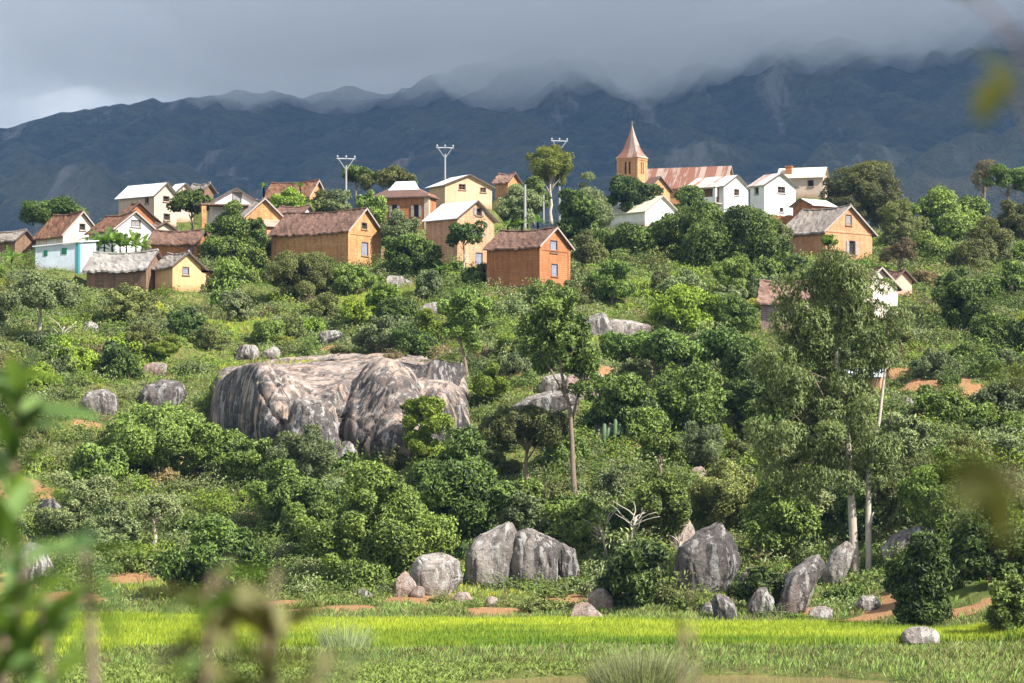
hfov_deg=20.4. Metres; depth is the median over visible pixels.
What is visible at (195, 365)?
shrub
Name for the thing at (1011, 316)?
shrub
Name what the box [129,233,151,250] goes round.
banana plant
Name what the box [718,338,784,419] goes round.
tree
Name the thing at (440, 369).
boulder
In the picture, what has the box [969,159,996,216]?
tree
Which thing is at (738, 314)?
tree
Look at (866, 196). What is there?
tree
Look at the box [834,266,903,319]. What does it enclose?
white house
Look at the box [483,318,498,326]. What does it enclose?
shrub
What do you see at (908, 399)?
boulder
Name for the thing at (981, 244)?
tree
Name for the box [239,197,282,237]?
house
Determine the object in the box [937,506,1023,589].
tree
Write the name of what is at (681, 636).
thin weed
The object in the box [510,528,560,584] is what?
boulder
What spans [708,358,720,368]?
shrub
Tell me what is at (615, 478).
bush
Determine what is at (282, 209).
house
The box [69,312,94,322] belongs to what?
shrub
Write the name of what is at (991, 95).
sapling
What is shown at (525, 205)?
post
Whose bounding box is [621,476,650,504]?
shrub
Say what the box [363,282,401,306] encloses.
bush
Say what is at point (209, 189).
house
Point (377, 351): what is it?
shrub
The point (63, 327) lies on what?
dead shrub
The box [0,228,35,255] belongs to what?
house
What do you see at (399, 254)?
tree
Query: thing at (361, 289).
shrub
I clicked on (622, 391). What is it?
tree
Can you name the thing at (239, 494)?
shrub
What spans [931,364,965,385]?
shrub
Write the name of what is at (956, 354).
shrub
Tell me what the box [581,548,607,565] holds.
shrub
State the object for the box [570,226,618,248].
shrub
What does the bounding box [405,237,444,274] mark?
tree
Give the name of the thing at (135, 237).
banana plant
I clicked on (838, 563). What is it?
boulder
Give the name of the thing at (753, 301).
shrub
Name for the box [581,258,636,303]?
tree
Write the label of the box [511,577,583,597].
shrub
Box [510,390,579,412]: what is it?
boulder
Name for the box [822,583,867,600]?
shrub
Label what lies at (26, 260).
banana plant
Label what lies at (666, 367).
bush
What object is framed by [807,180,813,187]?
window
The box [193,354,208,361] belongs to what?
shrub
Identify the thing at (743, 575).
boulder
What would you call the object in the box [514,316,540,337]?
bush
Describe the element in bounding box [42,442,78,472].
shrub
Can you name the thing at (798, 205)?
house
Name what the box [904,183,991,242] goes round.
tree
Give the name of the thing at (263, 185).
banana plant
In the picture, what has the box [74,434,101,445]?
shrub
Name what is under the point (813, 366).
shrub
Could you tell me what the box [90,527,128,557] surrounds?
bush
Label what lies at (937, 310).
shrub
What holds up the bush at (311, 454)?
on the ground at (964, 593)
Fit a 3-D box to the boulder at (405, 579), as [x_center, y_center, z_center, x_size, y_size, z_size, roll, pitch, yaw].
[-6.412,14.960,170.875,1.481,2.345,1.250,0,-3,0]
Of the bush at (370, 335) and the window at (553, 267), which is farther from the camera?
the window at (553, 267)
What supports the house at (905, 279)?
on the ground at (964, 593)
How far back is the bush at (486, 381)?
227.12 m
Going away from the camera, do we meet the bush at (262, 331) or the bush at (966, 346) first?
the bush at (966, 346)
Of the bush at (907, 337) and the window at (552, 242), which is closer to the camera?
the bush at (907, 337)
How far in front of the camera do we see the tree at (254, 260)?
300.29 m
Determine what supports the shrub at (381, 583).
on the ground at (964, 593)
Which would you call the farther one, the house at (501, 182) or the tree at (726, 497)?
the house at (501, 182)
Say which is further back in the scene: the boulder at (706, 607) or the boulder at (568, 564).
the boulder at (568, 564)
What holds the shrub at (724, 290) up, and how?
on the ground at (964, 593)
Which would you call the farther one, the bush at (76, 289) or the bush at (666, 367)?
the bush at (76, 289)
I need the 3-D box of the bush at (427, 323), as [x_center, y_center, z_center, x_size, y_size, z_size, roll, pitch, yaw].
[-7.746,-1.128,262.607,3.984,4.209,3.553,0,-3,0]
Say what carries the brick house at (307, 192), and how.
on the ground at (964, 593)
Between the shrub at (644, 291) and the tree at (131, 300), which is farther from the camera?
the shrub at (644, 291)
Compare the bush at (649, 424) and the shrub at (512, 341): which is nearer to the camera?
the bush at (649, 424)
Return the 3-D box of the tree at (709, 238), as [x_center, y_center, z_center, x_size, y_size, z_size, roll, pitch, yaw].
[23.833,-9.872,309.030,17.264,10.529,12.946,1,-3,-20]
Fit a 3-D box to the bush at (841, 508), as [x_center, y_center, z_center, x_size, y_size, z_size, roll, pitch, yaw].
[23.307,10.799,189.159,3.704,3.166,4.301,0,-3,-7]
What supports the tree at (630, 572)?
on the ground at (964, 593)
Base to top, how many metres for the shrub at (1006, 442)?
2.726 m
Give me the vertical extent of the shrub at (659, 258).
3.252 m
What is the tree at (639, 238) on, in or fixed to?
on the ground at (964, 593)
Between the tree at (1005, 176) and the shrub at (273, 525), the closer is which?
the shrub at (273, 525)
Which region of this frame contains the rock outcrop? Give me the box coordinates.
[209,353,470,465]
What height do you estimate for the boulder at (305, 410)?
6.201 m
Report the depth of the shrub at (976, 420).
202.22 m
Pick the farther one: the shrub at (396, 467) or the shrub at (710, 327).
the shrub at (710, 327)
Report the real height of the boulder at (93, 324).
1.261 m
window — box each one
[79,223,85,231]
[130,220,141,227]
[163,196,169,202]
[163,213,170,221]
[182,267,189,275]
[232,192,241,202]
[361,222,367,230]
[361,242,368,256]
[389,204,399,216]
[411,204,420,217]
[458,184,466,190]
[474,208,484,216]
[550,240,558,253]
[551,263,558,277]
[734,189,739,196]
[754,187,758,194]
[777,186,784,193]
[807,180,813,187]
[845,214,852,226]
[846,240,857,256]
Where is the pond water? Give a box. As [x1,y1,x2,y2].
[469,675,897,682]
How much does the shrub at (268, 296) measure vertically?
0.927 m
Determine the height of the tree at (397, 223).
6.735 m
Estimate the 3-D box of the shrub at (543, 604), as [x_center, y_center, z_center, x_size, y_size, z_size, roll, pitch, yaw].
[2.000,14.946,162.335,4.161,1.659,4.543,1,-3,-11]
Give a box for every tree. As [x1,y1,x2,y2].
[0,269,82,330]
[18,195,88,225]
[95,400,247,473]
[101,282,158,324]
[131,493,183,550]
[150,512,273,595]
[165,188,212,229]
[198,199,253,260]
[206,256,247,290]
[236,247,269,283]
[241,217,269,252]
[244,457,334,521]
[269,186,315,210]
[279,499,341,559]
[289,460,461,589]
[303,189,329,211]
[321,189,352,211]
[342,164,374,204]
[354,189,388,225]
[358,164,418,190]
[379,208,421,237]
[383,233,426,273]
[399,395,454,459]
[402,424,518,545]
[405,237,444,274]
[436,285,495,377]
[445,220,487,267]
[477,403,576,480]
[493,183,543,229]
[517,284,602,495]
[523,175,551,226]
[524,144,574,224]
[544,495,603,552]
[552,187,600,247]
[562,172,614,227]
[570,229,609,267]
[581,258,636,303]
[582,371,659,430]
[590,221,678,261]
[592,537,669,609]
[598,327,703,381]
[606,172,664,211]
[616,470,692,540]
[637,419,682,473]
[645,282,720,333]
[647,199,807,278]
[649,361,727,432]
[656,268,706,294]
[673,185,706,215]
[684,324,758,385]
[686,457,764,526]
[710,251,760,299]
[716,292,759,333]
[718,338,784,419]
[729,564,785,605]
[739,469,823,557]
[740,243,916,579]
[745,218,795,253]
[818,160,914,231]
[821,234,838,257]
[878,197,933,248]
[878,236,916,269]
[878,528,959,626]
[894,465,956,535]
[903,229,954,265]
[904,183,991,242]
[930,265,992,331]
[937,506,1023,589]
[945,227,1014,268]
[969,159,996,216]
[977,199,1023,239]
[980,259,1023,301]
[981,163,1023,199]
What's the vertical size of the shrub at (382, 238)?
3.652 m
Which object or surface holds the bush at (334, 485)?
on the ground at (964, 593)
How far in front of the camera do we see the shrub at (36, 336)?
256.00 m
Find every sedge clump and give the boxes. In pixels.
[310,616,380,648]
[570,639,703,682]
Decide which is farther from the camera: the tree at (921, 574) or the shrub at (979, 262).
the shrub at (979, 262)
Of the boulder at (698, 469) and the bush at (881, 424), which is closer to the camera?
the bush at (881, 424)
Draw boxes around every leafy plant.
[0,341,103,682]
[0,477,120,682]
[3,532,158,682]
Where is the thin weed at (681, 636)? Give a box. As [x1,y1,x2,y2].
[668,590,715,682]
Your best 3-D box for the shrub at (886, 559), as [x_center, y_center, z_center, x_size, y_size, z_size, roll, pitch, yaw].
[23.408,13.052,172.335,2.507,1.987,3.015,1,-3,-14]
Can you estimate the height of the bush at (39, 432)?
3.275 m
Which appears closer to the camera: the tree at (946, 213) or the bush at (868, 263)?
the bush at (868, 263)
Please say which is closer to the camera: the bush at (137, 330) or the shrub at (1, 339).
the shrub at (1, 339)
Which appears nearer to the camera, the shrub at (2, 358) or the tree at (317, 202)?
the shrub at (2, 358)
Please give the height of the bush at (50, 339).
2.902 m
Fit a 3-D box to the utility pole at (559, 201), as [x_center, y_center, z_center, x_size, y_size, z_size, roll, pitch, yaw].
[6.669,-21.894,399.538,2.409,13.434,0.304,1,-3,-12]
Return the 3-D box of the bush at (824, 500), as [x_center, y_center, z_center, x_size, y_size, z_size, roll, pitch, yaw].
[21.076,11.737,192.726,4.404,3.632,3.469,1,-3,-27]
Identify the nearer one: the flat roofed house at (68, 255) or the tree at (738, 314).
the tree at (738, 314)
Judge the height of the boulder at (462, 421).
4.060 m
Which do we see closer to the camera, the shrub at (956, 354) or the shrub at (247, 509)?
the shrub at (247, 509)
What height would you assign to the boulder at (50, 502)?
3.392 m
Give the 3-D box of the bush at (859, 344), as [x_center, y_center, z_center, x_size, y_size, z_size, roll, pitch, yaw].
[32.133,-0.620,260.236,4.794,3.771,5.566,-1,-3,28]
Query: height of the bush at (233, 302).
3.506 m
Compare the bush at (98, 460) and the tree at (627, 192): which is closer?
the bush at (98, 460)
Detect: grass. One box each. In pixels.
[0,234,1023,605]
[0,580,1023,682]
[93,280,971,603]
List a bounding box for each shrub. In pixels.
[0,325,16,344]
[0,350,28,366]
[10,305,36,317]
[16,502,42,528]
[17,320,69,345]
[22,342,82,372]
[24,437,44,446]
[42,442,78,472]
[47,315,74,334]
[67,551,119,573]
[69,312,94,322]
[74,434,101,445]
[76,338,87,347]
[76,372,96,385]
[92,531,190,573]
[96,489,134,519]
[104,332,143,353]
[122,455,192,487]
[123,490,152,510]
[140,556,367,682]
[148,318,178,334]
[152,301,168,315]
[155,567,391,682]
[167,538,193,554]
[169,355,208,372]
[174,515,196,530]
[189,370,231,412]
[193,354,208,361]
[197,459,231,486]
[201,277,253,307]
[219,326,226,335]
[234,490,254,501]
[236,505,257,514]
[253,513,287,537]
[264,293,280,299]
[265,240,270,249]
[271,335,295,343]
[275,302,288,311]
[284,570,327,595]
[286,316,327,332]
[296,338,318,354]
[325,437,366,471]
[326,342,363,353]
[327,307,344,321]
[353,283,368,293]
[361,570,396,589]
[364,450,405,471]
[371,345,392,352]
[372,442,415,469]
[375,348,404,358]
[381,235,389,244]
[392,314,412,325]
[420,589,452,602]
[423,280,448,295]
[444,253,471,271]
[457,538,473,557]
[465,340,492,358]
[472,573,527,591]
[475,289,490,299]
[478,327,533,350]
[483,292,546,317]
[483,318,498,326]
[493,343,531,374]
[501,458,523,475]
[510,589,578,613]
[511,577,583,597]
[516,277,544,295]
[529,450,555,468]
[551,491,596,510]
[566,574,591,593]
[567,559,623,596]
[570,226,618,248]
[574,425,595,440]
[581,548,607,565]
[583,507,619,555]
[584,580,662,607]
[592,527,676,576]
[600,530,622,548]
[601,401,668,439]
[601,452,618,459]
[602,358,652,378]
[610,500,659,541]
[612,249,638,262]
[614,462,645,486]
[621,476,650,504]
[627,523,654,541]
[630,287,655,297]
[635,245,675,266]
[644,376,660,391]
[646,466,689,483]
[650,568,702,605]
[662,583,718,613]
[667,533,684,550]
[668,418,732,447]
[679,320,730,337]
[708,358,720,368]
[713,287,736,296]
[715,448,739,467]
[716,402,743,427]
[724,581,744,601]
[732,534,761,566]
[741,546,775,560]
[747,297,760,308]
[753,603,795,617]
[784,612,814,620]
[787,532,848,566]
[805,357,832,377]
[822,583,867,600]
[824,467,864,499]
[874,258,895,267]
[878,541,909,562]
[893,464,915,523]
[897,446,949,470]
[902,353,932,370]
[910,262,948,282]
[914,315,928,328]
[923,300,941,319]
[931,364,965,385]
[936,336,1001,362]
[937,511,955,534]
[947,425,1023,457]
[948,413,989,431]
[948,577,968,589]
[971,254,995,267]
[991,304,1014,318]
[996,554,1023,580]
[1005,357,1023,372]
[1010,240,1023,258]
[1014,485,1023,519]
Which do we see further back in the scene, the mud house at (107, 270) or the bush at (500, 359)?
the mud house at (107, 270)
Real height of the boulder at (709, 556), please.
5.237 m
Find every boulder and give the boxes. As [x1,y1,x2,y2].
[12,542,52,582]
[34,498,60,529]
[80,389,118,415]
[82,321,98,330]
[137,379,186,406]
[143,362,167,376]
[234,344,259,359]
[261,346,280,359]
[284,395,340,456]
[317,330,342,344]
[337,441,357,470]
[357,589,373,597]
[386,275,411,287]
[393,571,416,596]
[410,552,462,595]
[410,586,424,597]
[413,359,465,385]
[419,302,438,314]
[451,592,472,604]
[454,405,469,437]
[464,521,516,587]
[485,596,497,606]
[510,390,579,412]
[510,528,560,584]
[538,374,566,392]
[558,543,579,579]
[563,370,603,402]
[563,395,576,411]
[571,602,601,617]
[585,312,610,334]
[587,588,612,610]
[593,421,612,435]
[610,319,651,335]
[668,517,694,551]
[674,522,740,592]
[691,466,705,477]
[700,602,712,613]
[711,593,736,620]
[739,566,753,581]
[748,587,773,616]
[773,554,825,613]
[808,606,832,619]
[822,541,853,587]
[855,595,880,611]
[881,526,932,561]
[900,626,939,645]
[905,397,913,406]
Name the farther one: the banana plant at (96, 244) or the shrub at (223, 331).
the banana plant at (96, 244)
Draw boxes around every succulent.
[602,423,609,443]
[613,419,620,442]
[620,426,627,441]
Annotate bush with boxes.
[0,264,7,281]
[0,280,17,292]
[0,308,9,327]
[0,399,21,417]
[9,416,48,440]
[27,361,61,393]
[33,469,132,537]
[39,330,76,351]
[50,334,98,375]
[55,278,82,295]
[69,441,129,490]
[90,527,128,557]
[94,421,113,442]
[100,338,144,378]
[106,509,144,540]
[124,322,161,351]
[146,334,181,357]
[166,306,207,337]
[188,322,232,348]
[211,437,272,481]
[218,288,255,320]
[249,319,287,346]
[260,477,330,513]
[264,250,334,300]
[265,423,337,477]
[281,311,309,336]
[301,291,340,318]
[320,476,345,494]
[322,256,339,272]
[327,263,384,292]
[331,490,370,519]
[338,297,381,324]
[351,314,400,350]
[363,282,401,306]
[375,296,417,322]
[382,255,393,270]
[390,323,439,356]
[410,307,447,339]
[414,269,443,299]
[460,263,486,287]
[471,362,509,401]
[473,425,518,454]
[480,451,521,475]
[488,300,510,317]
[493,476,549,513]
[494,332,519,352]
[495,489,553,534]
[496,350,532,372]
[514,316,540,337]
[523,279,559,306]
[541,433,591,466]
[541,481,574,512]
[556,279,588,305]
[570,269,578,281]
[592,467,628,504]
[597,504,630,537]
[617,405,670,447]
[619,357,652,379]
[639,436,681,463]
[642,271,670,299]
[649,360,680,375]
[671,431,685,449]
[675,419,726,466]
[688,332,716,363]
[713,284,748,298]
[718,424,734,445]
[719,439,754,465]
[739,402,794,441]
[744,274,778,297]
[776,373,817,398]
[776,416,813,465]
[789,268,810,280]
[807,489,845,535]
[827,343,858,366]
[833,482,879,524]
[837,510,883,542]
[844,321,891,350]
[851,259,871,268]
[852,414,889,453]
[865,457,932,520]
[869,263,894,271]
[876,411,936,462]
[891,317,914,329]
[892,329,917,350]
[897,305,926,318]
[909,384,996,424]
[914,348,961,379]
[926,444,978,471]
[935,433,993,460]
[949,341,981,359]
[967,311,1012,343]
[967,356,1003,379]
[967,381,1023,414]
[982,572,1023,631]
[985,410,1023,435]
[989,349,1023,367]
[1002,316,1023,351]
[1003,380,1023,393]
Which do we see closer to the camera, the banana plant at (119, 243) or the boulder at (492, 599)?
the boulder at (492, 599)
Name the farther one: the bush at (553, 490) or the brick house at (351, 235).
the brick house at (351, 235)
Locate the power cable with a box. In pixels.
[444,140,558,153]
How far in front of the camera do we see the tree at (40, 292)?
255.61 m
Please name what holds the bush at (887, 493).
on the ground at (964, 593)
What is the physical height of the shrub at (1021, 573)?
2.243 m
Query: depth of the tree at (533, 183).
382.53 m
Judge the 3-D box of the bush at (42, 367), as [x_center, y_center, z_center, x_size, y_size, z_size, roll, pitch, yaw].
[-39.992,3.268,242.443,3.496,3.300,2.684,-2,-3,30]
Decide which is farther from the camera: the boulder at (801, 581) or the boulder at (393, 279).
the boulder at (393, 279)
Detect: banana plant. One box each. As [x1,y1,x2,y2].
[0,245,28,263]
[13,253,35,264]
[79,226,127,251]
[83,233,109,250]
[85,239,109,249]
[103,232,140,252]
[107,229,117,252]
[110,233,130,251]
[123,229,153,251]
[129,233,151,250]
[258,182,267,196]
[292,182,307,193]
[432,263,445,277]
[499,218,518,229]
[513,216,527,229]
[528,214,547,228]
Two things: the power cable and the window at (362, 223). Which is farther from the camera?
the power cable
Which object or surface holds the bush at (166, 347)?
on the ground at (964, 593)
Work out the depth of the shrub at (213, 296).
288.97 m
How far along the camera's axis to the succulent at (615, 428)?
217.31 m
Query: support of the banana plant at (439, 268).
on the ground at (964, 593)
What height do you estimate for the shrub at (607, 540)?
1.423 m
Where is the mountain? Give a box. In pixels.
[0,0,1023,248]
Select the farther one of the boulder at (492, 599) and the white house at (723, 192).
the white house at (723, 192)
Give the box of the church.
[616,122,733,204]
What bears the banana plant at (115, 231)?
on the ground at (964, 593)
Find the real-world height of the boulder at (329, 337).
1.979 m
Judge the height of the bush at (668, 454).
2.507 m
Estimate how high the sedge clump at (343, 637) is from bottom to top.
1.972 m
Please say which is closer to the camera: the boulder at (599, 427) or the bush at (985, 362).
the boulder at (599, 427)
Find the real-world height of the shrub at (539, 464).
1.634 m
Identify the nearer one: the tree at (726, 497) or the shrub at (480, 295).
the tree at (726, 497)
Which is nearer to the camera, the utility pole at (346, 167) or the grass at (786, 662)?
the grass at (786, 662)
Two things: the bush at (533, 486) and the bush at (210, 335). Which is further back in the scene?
the bush at (210, 335)
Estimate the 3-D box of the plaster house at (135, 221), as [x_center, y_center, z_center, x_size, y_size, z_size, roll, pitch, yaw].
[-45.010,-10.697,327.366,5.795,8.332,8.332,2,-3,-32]
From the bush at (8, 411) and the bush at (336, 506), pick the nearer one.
the bush at (336, 506)
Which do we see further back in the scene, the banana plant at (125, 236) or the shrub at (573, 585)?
the banana plant at (125, 236)
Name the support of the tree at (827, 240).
on the ground at (964, 593)
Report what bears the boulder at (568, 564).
on the ground at (964, 593)
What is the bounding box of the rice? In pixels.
[8,609,1023,656]
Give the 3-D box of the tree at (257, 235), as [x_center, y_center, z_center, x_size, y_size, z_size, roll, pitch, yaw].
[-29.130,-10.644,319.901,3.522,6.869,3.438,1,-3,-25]
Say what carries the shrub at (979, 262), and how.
on the ground at (964, 593)
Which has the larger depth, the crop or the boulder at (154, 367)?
the boulder at (154, 367)
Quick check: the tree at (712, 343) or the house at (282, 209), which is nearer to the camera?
the tree at (712, 343)
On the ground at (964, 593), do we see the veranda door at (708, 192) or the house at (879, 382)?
the house at (879, 382)
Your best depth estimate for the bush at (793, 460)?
209.35 m
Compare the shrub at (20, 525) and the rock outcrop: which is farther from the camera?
the rock outcrop
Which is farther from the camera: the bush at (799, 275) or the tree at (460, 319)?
the bush at (799, 275)
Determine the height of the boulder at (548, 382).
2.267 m
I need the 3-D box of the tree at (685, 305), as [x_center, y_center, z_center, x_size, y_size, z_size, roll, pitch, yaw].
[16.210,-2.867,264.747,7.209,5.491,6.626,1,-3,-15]
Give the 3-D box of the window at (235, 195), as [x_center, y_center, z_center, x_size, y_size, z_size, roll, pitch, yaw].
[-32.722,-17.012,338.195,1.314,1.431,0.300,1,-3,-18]
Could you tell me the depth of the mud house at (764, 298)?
270.40 m
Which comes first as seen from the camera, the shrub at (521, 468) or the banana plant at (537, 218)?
the shrub at (521, 468)
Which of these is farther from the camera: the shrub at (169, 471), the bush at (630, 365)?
the bush at (630, 365)
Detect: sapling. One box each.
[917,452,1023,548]
[971,0,1023,385]
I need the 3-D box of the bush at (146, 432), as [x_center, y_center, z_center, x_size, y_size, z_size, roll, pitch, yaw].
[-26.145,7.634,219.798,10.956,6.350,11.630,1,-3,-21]
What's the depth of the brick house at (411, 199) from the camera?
340.05 m
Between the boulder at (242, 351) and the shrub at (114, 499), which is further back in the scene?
the boulder at (242, 351)
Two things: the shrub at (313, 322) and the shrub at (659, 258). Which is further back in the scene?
the shrub at (659, 258)
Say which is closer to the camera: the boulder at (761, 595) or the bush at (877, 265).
the boulder at (761, 595)
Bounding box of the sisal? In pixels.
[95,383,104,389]
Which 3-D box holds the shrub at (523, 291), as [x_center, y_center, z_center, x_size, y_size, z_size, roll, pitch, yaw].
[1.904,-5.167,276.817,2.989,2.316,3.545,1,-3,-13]
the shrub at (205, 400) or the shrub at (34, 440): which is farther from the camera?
the shrub at (205, 400)
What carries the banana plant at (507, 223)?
on the ground at (964, 593)
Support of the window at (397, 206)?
in the brick house at (411, 199)
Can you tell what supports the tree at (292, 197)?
on the ground at (964, 593)
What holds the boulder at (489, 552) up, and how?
on the ground at (964, 593)
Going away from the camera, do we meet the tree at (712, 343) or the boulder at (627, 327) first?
the tree at (712, 343)
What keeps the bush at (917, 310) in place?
on the ground at (964, 593)
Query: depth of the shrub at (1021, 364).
250.06 m
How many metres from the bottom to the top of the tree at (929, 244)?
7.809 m
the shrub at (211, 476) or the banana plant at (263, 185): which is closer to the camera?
the shrub at (211, 476)
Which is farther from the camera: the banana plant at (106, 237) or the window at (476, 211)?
the window at (476, 211)
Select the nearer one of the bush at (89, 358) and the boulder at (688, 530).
the boulder at (688, 530)
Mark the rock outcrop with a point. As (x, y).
(362, 397)
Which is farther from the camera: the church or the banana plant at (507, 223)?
the church
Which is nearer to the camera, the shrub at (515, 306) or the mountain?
the shrub at (515, 306)
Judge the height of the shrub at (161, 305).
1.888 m
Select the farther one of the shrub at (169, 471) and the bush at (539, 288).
the bush at (539, 288)
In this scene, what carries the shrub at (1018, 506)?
on the ground at (964, 593)
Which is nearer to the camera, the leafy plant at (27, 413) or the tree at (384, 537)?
the leafy plant at (27, 413)
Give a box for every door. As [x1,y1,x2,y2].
[476,252,482,264]
[702,188,718,202]
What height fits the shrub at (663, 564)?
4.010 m
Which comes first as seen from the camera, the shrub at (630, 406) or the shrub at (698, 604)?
the shrub at (698, 604)
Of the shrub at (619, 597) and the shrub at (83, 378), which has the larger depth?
the shrub at (83, 378)
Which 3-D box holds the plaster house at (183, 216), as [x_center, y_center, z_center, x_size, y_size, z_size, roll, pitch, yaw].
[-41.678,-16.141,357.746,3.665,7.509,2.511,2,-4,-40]
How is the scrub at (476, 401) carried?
on the ground at (964, 593)
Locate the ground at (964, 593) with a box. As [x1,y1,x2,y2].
[0,197,1023,682]
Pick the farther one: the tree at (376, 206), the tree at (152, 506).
the tree at (376, 206)
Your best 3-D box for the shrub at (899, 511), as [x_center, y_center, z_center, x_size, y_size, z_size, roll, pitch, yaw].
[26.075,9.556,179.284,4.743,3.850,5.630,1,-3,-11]
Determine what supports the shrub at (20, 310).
on the ground at (964, 593)
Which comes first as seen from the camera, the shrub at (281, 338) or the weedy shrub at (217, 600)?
the weedy shrub at (217, 600)
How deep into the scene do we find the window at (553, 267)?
283.77 m
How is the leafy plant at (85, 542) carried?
on the ground at (964, 593)
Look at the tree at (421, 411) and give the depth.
212.80 m
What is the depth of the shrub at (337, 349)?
254.05 m
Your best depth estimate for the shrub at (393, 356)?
251.14 m
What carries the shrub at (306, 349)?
on the ground at (964, 593)
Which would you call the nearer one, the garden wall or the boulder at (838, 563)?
the boulder at (838, 563)
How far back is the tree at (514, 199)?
377.87 m
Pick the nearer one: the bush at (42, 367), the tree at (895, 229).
the bush at (42, 367)
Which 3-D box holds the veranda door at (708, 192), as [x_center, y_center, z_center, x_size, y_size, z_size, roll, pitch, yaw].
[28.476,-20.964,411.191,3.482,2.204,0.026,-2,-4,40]
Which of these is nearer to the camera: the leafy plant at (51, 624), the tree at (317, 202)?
the leafy plant at (51, 624)
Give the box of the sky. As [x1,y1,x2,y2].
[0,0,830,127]
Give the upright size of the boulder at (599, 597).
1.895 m
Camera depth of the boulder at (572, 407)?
224.72 m
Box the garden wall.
[770,215,792,224]
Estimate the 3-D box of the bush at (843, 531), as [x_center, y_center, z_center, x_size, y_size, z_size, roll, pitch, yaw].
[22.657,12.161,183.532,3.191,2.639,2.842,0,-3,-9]
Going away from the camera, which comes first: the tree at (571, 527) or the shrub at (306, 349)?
the tree at (571, 527)
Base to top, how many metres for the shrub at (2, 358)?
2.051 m
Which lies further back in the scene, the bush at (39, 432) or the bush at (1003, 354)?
the bush at (1003, 354)
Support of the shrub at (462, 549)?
on the ground at (964, 593)
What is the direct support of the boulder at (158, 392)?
on the ground at (964, 593)
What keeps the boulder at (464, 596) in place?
on the ground at (964, 593)
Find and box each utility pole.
[337,155,355,201]
[436,145,453,179]
[551,138,567,219]
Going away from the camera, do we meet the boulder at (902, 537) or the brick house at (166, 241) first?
the boulder at (902, 537)
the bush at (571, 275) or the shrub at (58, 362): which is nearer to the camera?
the shrub at (58, 362)
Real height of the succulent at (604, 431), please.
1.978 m
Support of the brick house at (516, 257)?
on the ground at (964, 593)
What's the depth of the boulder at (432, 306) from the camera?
272.11 m
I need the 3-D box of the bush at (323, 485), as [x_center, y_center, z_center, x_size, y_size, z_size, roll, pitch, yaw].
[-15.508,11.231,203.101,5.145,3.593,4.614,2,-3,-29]
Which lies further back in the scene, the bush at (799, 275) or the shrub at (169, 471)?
the bush at (799, 275)
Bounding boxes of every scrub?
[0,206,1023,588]
[0,225,1023,596]
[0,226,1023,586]
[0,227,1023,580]
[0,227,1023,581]
[0,234,1023,592]
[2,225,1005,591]
[2,237,1023,591]
[2,239,1023,588]
[73,238,1017,591]
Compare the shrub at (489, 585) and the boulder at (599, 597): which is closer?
the boulder at (599, 597)
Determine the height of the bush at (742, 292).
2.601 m
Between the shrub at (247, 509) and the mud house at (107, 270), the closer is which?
the shrub at (247, 509)
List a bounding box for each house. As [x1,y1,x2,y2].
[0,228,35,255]
[31,210,94,246]
[32,240,98,274]
[82,249,162,292]
[84,210,155,252]
[114,182,176,226]
[119,200,161,223]
[147,228,208,258]
[151,250,213,294]
[152,220,177,230]
[172,183,193,221]
[191,182,217,197]
[196,188,254,236]
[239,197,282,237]
[261,179,323,200]
[268,207,385,266]
[277,204,314,215]
[373,181,439,229]
[421,200,498,266]
[426,174,495,209]
[482,226,574,289]
[491,171,522,199]
[605,195,678,227]
[678,175,749,215]
[747,173,799,215]
[757,279,815,331]
[778,166,829,197]
[784,204,877,260]
[789,198,836,217]
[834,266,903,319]
[841,370,889,390]
[888,268,917,295]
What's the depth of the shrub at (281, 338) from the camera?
268.02 m
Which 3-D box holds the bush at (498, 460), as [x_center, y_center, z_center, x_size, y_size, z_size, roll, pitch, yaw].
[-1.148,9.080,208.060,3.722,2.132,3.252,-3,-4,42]
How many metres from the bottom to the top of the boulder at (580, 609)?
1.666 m
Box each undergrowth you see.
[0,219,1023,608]
[38,225,1023,584]
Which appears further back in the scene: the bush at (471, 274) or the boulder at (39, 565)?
the bush at (471, 274)
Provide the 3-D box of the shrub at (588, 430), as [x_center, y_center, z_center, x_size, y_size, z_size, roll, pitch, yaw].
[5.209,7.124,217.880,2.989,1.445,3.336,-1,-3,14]
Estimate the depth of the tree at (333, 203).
338.37 m
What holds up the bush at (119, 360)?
on the ground at (964, 593)
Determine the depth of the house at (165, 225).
332.93 m
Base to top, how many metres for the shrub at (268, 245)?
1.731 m
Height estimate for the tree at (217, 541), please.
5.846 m
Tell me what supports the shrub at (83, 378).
on the ground at (964, 593)
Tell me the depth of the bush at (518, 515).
185.50 m
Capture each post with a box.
[524,185,525,229]
[542,194,544,227]
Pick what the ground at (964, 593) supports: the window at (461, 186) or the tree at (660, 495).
the tree at (660, 495)

